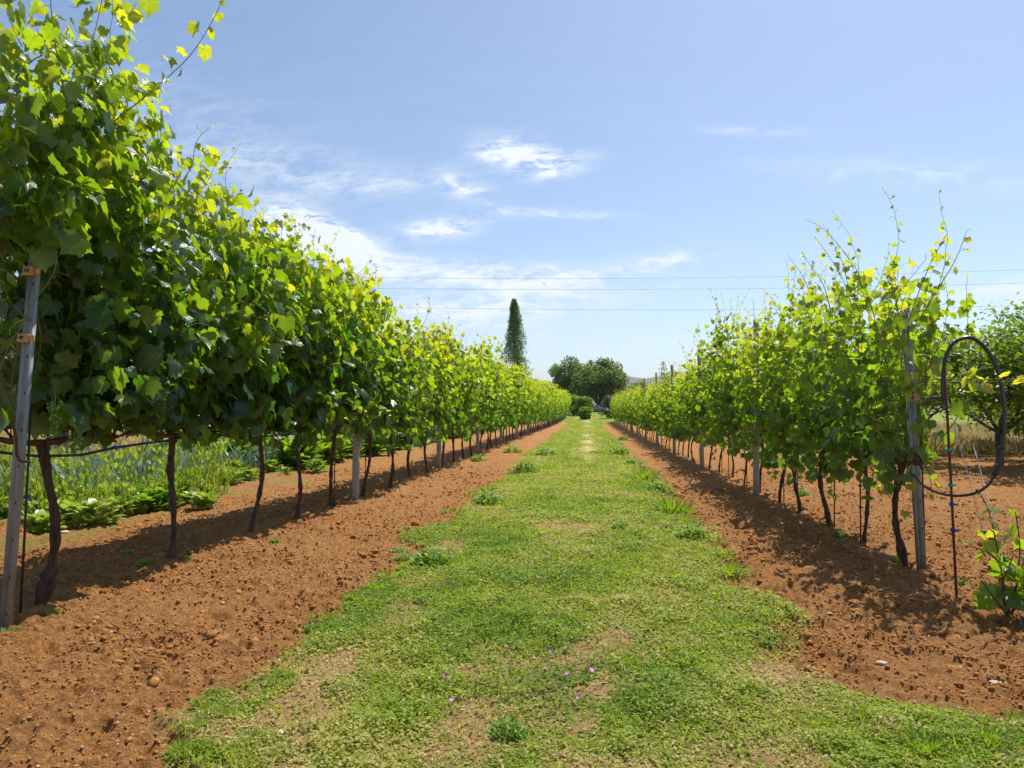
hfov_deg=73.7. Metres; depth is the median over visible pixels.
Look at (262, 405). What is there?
grapevine
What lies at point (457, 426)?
grapevine
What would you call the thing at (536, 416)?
grapevine
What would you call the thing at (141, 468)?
leek plant
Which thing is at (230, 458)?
leek plant
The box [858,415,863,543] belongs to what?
stake
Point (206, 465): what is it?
leek plant
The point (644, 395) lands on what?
grapevine
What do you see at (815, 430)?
grapevine
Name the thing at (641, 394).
grapevine
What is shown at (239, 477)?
bed weed
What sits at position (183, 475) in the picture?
bed weed
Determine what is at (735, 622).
weed clump
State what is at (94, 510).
lettuce
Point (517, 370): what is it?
grapevine
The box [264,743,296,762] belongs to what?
weed clump
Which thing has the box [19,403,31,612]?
stake
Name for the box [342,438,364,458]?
bean bush
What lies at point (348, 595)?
weed clump
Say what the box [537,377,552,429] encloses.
grapevine
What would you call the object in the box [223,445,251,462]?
leek plant
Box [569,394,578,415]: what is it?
garden shrub
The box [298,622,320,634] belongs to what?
weed clump
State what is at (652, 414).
grapevine
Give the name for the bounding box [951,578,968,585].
weed clump
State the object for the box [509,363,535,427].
grapevine
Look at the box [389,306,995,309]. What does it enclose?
power line
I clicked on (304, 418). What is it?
grapevine
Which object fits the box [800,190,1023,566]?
grapevine
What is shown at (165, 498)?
chard
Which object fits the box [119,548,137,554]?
weed clump
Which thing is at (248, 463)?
leek plant
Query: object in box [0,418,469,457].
drip pipe
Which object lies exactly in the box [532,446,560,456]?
weed clump
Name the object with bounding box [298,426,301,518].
stake
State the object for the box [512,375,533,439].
grapevine
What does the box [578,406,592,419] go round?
garden shrub
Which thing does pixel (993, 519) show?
guy cord
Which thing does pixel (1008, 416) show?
fruit tree
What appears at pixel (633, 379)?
hills
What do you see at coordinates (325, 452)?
bean bush
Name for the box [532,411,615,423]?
grass
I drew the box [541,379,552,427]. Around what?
grapevine
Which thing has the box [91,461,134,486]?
leek plant
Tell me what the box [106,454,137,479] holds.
leek plant
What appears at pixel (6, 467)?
leek plant
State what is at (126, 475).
leek plant
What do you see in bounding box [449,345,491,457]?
grapevine
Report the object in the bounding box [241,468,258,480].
bed weed
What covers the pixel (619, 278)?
power line
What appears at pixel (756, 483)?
vineyard post
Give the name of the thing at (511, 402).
grapevine
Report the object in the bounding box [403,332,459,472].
grapevine
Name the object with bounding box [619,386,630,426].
grapevine
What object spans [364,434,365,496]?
stake
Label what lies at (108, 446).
leek plant
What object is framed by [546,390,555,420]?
grapevine
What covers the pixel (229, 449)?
bean bush
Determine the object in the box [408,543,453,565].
weed clump
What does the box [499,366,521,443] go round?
grapevine
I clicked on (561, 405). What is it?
grapevine
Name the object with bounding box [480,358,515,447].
grapevine
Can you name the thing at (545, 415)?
grapevine
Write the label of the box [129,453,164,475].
leek plant
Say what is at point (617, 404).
grapevine
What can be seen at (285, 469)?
bed weed
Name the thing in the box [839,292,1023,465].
fruit tree
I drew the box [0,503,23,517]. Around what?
bed weed
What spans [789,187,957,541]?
grapevine
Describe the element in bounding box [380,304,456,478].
grapevine
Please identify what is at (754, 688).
weed clump
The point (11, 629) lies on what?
weed clump
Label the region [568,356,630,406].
oak tree
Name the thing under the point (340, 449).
bean bush
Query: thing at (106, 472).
leek plant
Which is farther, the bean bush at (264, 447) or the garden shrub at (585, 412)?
the garden shrub at (585, 412)
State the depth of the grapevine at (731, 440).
9.80 m
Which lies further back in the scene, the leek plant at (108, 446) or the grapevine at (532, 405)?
the grapevine at (532, 405)
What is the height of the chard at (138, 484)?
0.379 m
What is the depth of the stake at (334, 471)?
8.32 m
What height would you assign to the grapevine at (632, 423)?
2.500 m
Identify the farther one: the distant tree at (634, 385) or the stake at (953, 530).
the distant tree at (634, 385)
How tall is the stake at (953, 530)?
1.514 m
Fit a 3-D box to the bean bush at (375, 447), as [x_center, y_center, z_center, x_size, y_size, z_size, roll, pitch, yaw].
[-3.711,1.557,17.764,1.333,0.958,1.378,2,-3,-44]
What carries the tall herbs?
on the ground at (1004, 488)
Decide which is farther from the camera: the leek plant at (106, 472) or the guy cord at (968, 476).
the leek plant at (106, 472)
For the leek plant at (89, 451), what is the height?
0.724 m
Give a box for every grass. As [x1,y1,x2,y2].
[0,425,210,464]
[139,422,1023,767]
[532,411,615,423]
[729,421,1023,455]
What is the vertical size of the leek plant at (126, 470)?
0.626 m
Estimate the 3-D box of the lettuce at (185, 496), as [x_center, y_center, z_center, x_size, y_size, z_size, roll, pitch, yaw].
[-4.128,1.466,8.739,0.364,0.221,0.355,0,-2,11]
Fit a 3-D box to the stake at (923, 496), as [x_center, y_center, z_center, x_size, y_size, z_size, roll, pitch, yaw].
[3.057,0.814,5.069,0.041,1.230,0.026,-1,-2,6]
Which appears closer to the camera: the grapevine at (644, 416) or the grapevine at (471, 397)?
the grapevine at (471, 397)
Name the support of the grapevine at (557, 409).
on the ground at (1004, 488)
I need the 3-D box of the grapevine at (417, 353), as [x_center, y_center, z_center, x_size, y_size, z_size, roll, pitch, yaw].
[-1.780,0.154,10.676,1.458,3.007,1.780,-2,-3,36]
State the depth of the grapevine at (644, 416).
25.39 m
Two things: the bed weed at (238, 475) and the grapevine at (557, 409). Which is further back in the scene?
the grapevine at (557, 409)
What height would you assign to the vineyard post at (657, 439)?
2.520 m
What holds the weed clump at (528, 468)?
on the ground at (1004, 488)
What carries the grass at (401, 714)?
on the ground at (1004, 488)
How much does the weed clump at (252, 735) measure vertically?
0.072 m
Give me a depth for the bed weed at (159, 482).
8.95 m
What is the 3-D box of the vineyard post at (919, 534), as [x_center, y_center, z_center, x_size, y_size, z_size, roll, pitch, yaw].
[2.872,0.410,5.015,0.329,2.101,0.078,0,-2,-13]
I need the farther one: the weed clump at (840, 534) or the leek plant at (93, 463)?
the leek plant at (93, 463)
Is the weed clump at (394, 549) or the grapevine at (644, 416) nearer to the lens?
the weed clump at (394, 549)
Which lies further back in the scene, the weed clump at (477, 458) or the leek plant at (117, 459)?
the weed clump at (477, 458)
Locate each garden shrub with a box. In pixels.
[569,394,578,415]
[570,396,595,413]
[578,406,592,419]
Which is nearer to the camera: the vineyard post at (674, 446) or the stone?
the stone
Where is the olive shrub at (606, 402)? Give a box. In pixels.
[598,394,613,417]
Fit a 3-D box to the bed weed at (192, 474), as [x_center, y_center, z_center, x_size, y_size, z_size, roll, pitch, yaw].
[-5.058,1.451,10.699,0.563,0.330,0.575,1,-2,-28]
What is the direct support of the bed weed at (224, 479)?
on the ground at (1004, 488)
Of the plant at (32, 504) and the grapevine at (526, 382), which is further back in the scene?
the grapevine at (526, 382)
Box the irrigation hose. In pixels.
[912,336,1006,496]
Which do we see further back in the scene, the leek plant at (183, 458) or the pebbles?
the leek plant at (183, 458)
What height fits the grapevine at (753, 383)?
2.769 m
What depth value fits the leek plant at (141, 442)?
12.91 m
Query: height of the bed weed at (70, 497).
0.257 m
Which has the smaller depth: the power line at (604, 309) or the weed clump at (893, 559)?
the weed clump at (893, 559)
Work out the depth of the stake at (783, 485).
8.68 m
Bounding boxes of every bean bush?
[150,438,193,450]
[211,434,258,467]
[253,439,269,464]
[266,435,323,469]
[310,441,340,463]
[317,431,352,461]
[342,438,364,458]
[349,434,388,456]
[394,429,413,449]
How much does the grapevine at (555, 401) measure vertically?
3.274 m
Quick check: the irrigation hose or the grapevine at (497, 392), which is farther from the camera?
the grapevine at (497, 392)
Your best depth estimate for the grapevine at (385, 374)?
9.47 m
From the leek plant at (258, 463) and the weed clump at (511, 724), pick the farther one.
the leek plant at (258, 463)
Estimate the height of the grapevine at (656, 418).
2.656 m
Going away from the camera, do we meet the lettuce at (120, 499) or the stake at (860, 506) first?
the stake at (860, 506)
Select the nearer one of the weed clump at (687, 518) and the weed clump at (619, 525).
the weed clump at (619, 525)
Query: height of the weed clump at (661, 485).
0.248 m
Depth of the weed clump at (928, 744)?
2.40 m
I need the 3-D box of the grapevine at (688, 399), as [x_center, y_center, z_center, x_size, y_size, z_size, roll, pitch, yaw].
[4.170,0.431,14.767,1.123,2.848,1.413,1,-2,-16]
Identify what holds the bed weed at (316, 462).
on the ground at (1004, 488)
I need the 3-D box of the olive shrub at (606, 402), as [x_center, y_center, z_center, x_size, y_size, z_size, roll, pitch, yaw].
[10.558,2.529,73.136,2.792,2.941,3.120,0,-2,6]
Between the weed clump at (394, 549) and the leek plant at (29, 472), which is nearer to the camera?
the weed clump at (394, 549)
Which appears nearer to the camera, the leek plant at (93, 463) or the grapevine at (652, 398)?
the leek plant at (93, 463)
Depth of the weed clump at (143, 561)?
5.10 m
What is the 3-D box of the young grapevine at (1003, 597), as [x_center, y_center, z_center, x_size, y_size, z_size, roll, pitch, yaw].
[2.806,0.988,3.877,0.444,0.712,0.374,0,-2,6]
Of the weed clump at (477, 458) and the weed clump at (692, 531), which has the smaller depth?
the weed clump at (692, 531)
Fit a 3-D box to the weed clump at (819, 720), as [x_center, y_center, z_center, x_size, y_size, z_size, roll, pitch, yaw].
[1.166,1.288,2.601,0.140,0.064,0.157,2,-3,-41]
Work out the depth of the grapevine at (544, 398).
39.26 m
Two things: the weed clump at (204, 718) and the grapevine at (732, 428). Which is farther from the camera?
the grapevine at (732, 428)
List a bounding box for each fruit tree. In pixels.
[825,318,1023,446]
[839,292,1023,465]
[868,340,969,428]
[951,367,1023,440]
[966,301,1023,432]
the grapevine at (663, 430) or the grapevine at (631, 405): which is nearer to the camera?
the grapevine at (663, 430)
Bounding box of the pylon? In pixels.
[659,363,665,382]
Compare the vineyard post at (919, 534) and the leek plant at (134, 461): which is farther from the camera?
the leek plant at (134, 461)
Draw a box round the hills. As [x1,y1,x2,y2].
[402,371,969,409]
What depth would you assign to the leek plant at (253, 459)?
13.70 m
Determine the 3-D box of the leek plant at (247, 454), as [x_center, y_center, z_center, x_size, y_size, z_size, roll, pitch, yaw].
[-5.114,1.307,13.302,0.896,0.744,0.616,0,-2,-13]
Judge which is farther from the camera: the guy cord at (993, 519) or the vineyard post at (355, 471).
the vineyard post at (355, 471)
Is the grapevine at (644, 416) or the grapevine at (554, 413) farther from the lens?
the grapevine at (554, 413)
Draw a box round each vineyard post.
[0,253,40,630]
[352,421,359,499]
[437,413,440,467]
[476,427,478,453]
[515,420,517,438]
[643,378,646,438]
[655,373,658,445]
[671,365,675,454]
[697,350,703,468]
[753,320,759,494]
[885,298,926,569]
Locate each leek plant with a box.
[1,464,57,488]
[2,458,9,481]
[38,442,86,487]
[51,452,112,490]
[58,454,110,486]
[72,472,137,492]
[74,446,109,465]
[84,445,115,484]
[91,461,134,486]
[94,444,136,469]
[95,437,122,457]
[95,453,143,481]
[97,456,115,481]
[101,440,153,474]
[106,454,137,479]
[112,458,160,480]
[126,434,154,451]
[128,446,159,479]
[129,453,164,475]
[135,443,164,472]
[153,462,174,476]
[166,452,197,473]
[178,446,208,472]
[183,452,222,479]
[194,444,234,467]
[217,448,240,466]
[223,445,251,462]
[229,442,257,465]
[230,446,251,461]
[238,448,256,468]
[243,444,268,467]
[244,445,258,467]
[254,446,274,460]
[263,437,276,459]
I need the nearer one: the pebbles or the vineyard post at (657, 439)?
the pebbles
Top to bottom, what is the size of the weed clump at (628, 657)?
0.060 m
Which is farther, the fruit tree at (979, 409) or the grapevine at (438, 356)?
the fruit tree at (979, 409)
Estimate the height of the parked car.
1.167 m
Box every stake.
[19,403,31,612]
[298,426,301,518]
[333,427,336,506]
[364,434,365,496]
[783,470,785,501]
[794,412,798,512]
[834,417,835,526]
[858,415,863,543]
[920,411,927,548]
[944,369,958,596]
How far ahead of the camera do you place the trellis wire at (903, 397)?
5.38 m
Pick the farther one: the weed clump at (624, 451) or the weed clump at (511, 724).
the weed clump at (624, 451)
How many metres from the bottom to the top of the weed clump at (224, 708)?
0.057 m
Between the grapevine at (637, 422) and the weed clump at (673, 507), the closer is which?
the weed clump at (673, 507)
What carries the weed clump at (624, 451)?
on the ground at (1004, 488)
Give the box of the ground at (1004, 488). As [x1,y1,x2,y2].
[0,410,1023,767]
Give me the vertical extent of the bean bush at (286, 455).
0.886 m
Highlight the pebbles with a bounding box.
[36,522,1004,767]
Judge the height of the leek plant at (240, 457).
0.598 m
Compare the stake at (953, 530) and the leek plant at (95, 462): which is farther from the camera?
the leek plant at (95, 462)
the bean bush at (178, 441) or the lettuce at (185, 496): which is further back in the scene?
the bean bush at (178, 441)
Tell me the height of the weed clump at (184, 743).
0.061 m
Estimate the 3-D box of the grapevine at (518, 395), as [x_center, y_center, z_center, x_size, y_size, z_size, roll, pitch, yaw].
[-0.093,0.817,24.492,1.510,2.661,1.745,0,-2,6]
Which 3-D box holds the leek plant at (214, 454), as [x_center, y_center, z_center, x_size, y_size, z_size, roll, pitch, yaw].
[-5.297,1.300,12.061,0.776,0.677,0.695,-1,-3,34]
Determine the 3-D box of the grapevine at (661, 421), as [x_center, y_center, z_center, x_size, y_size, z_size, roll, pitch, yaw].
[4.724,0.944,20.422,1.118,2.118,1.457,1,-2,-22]
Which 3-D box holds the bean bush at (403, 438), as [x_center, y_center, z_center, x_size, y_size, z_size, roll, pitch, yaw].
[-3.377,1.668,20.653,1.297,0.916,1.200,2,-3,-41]
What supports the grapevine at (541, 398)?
on the ground at (1004, 488)
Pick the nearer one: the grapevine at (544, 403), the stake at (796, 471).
the stake at (796, 471)
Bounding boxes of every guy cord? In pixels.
[948,402,994,577]
[972,444,1022,626]
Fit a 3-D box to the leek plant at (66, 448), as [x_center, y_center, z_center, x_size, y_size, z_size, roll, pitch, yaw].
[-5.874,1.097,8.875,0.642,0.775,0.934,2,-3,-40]
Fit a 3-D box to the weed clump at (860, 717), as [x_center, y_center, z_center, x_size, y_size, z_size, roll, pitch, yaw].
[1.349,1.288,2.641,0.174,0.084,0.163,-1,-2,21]
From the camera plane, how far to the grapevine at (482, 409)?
17.41 m
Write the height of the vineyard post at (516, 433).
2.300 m
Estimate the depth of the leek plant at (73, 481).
8.28 m
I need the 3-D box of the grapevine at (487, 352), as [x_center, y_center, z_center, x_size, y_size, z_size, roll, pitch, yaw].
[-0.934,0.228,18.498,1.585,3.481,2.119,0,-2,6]
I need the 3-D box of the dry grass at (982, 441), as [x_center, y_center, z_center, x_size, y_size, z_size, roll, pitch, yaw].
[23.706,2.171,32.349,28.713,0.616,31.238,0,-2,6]
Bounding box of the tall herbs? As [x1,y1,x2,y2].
[0,437,245,518]
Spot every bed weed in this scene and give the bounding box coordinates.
[0,490,8,516]
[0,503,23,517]
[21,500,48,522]
[63,494,85,501]
[132,475,156,483]
[146,481,160,488]
[166,472,197,478]
[178,466,204,484]
[197,482,218,495]
[212,466,246,482]
[212,468,238,484]
[225,459,249,475]
[236,469,249,479]
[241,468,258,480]
[264,458,281,471]
[278,466,293,475]
[302,458,327,472]
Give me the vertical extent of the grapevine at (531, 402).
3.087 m
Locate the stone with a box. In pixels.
[875,660,887,664]
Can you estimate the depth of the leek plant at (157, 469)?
9.93 m
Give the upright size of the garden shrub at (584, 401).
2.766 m
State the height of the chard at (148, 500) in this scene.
0.336 m
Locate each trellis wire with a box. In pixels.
[35,416,429,430]
[819,395,949,400]
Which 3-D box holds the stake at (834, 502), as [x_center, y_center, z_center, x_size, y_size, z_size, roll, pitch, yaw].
[3.276,0.930,6.923,0.041,1.230,0.026,1,-2,6]
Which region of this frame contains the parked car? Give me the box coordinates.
[593,404,602,411]
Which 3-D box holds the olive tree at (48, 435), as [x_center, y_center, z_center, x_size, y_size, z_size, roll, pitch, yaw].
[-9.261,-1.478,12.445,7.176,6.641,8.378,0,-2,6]
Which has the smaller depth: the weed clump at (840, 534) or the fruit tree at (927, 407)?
the weed clump at (840, 534)
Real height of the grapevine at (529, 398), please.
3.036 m
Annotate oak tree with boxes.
[547,355,583,396]
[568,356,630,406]
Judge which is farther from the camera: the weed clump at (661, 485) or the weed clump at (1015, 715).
the weed clump at (661, 485)
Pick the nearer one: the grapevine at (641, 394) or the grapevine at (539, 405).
the grapevine at (641, 394)
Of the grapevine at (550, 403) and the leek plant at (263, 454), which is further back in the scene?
the grapevine at (550, 403)
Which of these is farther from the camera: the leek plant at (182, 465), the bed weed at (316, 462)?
the bed weed at (316, 462)
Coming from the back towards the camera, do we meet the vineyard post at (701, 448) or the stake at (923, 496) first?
the vineyard post at (701, 448)
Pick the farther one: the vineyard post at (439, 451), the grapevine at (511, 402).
the grapevine at (511, 402)
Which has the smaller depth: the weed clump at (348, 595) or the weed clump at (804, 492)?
the weed clump at (348, 595)
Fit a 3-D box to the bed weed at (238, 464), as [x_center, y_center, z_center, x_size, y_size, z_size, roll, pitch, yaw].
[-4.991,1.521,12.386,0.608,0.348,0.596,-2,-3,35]
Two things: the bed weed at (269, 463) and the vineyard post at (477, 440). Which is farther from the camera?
the vineyard post at (477, 440)
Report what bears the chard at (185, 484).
on the ground at (1004, 488)
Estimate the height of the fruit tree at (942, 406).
3.747 m
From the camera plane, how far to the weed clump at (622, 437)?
26.62 m
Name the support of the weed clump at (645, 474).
on the ground at (1004, 488)
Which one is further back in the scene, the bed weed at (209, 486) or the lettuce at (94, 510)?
the bed weed at (209, 486)
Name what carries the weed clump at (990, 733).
on the ground at (1004, 488)
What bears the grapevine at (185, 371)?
on the ground at (1004, 488)
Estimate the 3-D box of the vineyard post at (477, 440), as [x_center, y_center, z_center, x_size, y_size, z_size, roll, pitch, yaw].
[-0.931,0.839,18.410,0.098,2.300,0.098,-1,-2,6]
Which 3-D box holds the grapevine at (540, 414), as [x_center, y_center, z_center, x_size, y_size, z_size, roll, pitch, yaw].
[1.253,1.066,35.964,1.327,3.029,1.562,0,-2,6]
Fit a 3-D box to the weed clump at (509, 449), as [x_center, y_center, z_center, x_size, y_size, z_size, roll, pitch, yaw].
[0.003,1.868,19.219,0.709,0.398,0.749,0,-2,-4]
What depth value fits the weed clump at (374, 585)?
4.58 m
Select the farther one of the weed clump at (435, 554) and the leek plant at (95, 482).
the leek plant at (95, 482)
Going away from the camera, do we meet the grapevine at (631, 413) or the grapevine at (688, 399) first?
the grapevine at (688, 399)
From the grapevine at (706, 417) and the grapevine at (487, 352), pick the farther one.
the grapevine at (487, 352)
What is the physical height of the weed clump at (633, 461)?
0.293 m
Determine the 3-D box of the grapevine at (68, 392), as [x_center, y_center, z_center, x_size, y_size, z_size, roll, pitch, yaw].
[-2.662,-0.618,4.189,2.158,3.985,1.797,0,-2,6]
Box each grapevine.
[0,0,225,604]
[53,89,295,558]
[140,184,370,532]
[222,222,366,517]
[280,231,402,505]
[323,261,431,496]
[364,294,441,487]
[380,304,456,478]
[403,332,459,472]
[421,311,476,467]
[432,351,487,462]
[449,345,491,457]
[456,332,507,452]
[464,346,502,456]
[474,350,512,449]
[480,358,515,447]
[490,371,514,445]
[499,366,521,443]
[502,359,528,440]
[505,375,528,441]
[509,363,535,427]
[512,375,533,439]
[519,371,536,435]
[519,378,536,434]
[520,377,537,436]
[528,379,541,434]
[530,378,546,433]
[531,382,545,432]
[533,380,547,431]
[535,375,551,429]
[536,387,550,429]
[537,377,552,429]
[537,380,549,430]
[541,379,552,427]
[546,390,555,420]
[547,380,558,426]
[547,383,558,426]
[551,394,561,425]
[556,392,563,419]
[614,392,620,421]
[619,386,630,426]
[624,384,635,430]
[624,385,635,432]
[625,381,646,425]
[625,385,642,431]
[626,387,638,432]
[626,392,635,424]
[627,384,639,434]
[630,382,647,435]
[630,382,650,435]
[634,374,652,438]
[635,405,647,433]
[636,384,652,439]
[638,386,658,440]
[639,369,668,447]
[639,383,655,439]
[644,380,659,430]
[647,379,664,445]
[652,355,682,441]
[652,381,670,448]
[658,359,686,452]
[660,370,687,455]
[664,378,689,457]
[668,324,723,468]
[671,351,712,461]
[676,337,716,456]
[687,338,740,472]
[695,285,756,477]
[708,296,777,484]
[718,294,800,492]
[730,294,812,501]
[742,259,855,511]
[765,252,891,525]
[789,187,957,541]
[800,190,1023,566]
[963,492,1023,615]
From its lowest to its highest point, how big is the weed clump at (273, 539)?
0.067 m
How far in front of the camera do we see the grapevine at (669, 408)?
17.57 m
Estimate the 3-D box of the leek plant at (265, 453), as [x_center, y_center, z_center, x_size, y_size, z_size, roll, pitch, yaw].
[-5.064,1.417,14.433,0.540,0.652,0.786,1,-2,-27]
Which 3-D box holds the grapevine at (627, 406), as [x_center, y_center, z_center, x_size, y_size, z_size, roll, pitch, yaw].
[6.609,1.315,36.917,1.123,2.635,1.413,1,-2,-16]
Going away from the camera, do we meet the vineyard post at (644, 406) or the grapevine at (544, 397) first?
the vineyard post at (644, 406)
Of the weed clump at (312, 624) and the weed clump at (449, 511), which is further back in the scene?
the weed clump at (449, 511)
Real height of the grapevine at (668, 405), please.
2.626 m
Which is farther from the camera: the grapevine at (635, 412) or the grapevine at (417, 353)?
the grapevine at (635, 412)
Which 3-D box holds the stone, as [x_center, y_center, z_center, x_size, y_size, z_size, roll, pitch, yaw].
[1.727,1.302,3.192,0.056,0.015,0.038,0,-2,6]
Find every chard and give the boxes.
[104,478,151,495]
[124,487,168,514]
[140,484,184,509]
[157,479,194,496]
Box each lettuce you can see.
[20,509,69,533]
[29,483,74,509]
[46,496,87,524]
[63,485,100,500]
[67,497,125,527]
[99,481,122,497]
[100,493,139,518]
[177,490,200,504]
[187,490,222,509]
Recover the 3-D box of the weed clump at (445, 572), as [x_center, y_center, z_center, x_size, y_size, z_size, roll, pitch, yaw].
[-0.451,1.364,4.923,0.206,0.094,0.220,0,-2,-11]
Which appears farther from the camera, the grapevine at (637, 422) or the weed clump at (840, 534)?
the grapevine at (637, 422)
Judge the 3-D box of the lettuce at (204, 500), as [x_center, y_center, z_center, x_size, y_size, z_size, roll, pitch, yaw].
[-3.734,1.425,8.285,0.403,0.285,0.386,-1,-2,28]
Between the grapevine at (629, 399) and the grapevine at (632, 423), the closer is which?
the grapevine at (632, 423)
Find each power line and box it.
[188,283,1008,289]
[366,269,1023,278]
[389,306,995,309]
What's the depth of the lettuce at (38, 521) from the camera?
6.67 m
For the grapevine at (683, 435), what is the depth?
15.71 m
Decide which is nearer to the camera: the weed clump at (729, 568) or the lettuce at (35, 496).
the weed clump at (729, 568)
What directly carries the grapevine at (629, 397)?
on the ground at (1004, 488)
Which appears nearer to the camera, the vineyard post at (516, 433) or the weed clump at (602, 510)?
the weed clump at (602, 510)
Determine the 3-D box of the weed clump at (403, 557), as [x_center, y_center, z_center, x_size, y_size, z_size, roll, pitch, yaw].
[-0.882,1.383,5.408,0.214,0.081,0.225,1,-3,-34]
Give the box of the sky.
[0,0,1023,383]
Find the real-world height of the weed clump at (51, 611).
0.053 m
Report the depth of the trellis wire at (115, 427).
4.27 m
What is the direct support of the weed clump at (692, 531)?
on the ground at (1004, 488)
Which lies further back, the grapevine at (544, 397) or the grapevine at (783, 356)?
the grapevine at (544, 397)
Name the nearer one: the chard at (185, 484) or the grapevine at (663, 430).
the chard at (185, 484)
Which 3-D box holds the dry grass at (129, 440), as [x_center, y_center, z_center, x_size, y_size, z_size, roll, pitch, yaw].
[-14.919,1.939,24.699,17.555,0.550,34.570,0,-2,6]
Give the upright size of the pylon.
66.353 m
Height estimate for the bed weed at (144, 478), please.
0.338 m
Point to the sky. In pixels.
(661, 148)
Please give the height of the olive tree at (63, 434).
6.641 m
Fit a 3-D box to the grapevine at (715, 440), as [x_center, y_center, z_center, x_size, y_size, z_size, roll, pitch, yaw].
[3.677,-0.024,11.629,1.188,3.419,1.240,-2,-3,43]
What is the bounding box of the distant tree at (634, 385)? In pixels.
[627,380,653,395]
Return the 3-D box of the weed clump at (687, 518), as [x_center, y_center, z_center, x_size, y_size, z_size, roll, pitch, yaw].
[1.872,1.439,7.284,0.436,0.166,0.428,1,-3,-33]
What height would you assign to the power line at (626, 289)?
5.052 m
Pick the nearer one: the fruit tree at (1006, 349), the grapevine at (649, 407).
the fruit tree at (1006, 349)
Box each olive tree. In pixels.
[0,179,70,438]
[1,317,131,449]
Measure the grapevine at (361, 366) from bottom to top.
3.346 m
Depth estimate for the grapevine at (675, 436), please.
16.61 m
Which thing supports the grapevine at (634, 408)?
on the ground at (1004, 488)
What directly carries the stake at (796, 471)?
on the ground at (1004, 488)
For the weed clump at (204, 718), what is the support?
on the ground at (1004, 488)
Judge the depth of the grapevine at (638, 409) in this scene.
29.14 m
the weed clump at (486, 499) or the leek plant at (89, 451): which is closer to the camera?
the weed clump at (486, 499)
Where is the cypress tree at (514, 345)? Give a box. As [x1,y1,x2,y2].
[501,298,530,376]
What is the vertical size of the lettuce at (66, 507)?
0.364 m
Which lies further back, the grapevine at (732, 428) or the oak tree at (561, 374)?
the oak tree at (561, 374)
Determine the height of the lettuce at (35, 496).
0.332 m
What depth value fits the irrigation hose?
4.22 m
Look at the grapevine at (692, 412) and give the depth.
13.75 m
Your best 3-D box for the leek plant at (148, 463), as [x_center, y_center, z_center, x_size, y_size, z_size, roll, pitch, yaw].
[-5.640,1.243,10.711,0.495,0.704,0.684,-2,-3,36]
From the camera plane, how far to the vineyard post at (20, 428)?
3.73 m
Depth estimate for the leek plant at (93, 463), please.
9.47 m
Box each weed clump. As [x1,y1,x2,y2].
[0,625,21,633]
[42,608,60,614]
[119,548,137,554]
[133,556,154,566]
[159,735,200,760]
[179,712,219,730]
[210,699,238,715]
[237,727,269,742]
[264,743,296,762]
[269,537,281,543]
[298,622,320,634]
[341,590,361,598]
[362,574,394,589]
[385,545,408,553]
[390,553,410,561]
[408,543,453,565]
[439,566,459,574]
[440,507,454,513]
[469,453,486,460]
[470,487,504,504]
[484,712,529,743]
[500,444,523,452]
[509,460,540,473]
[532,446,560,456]
[591,505,614,513]
[608,520,627,529]
[610,445,633,455]
[616,652,644,664]
[617,435,628,440]
[623,457,643,465]
[624,466,668,479]
[643,479,679,493]
[645,492,703,515]
[670,511,701,522]
[673,521,713,539]
[708,559,754,579]
[724,617,755,628]
[738,682,768,696]
[793,488,811,495]
[802,711,837,727]
[831,530,848,537]
[839,703,879,723]
[889,554,909,563]
[893,723,954,758]
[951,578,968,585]
[963,721,1022,752]
[997,707,1023,722]
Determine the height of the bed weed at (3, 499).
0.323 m

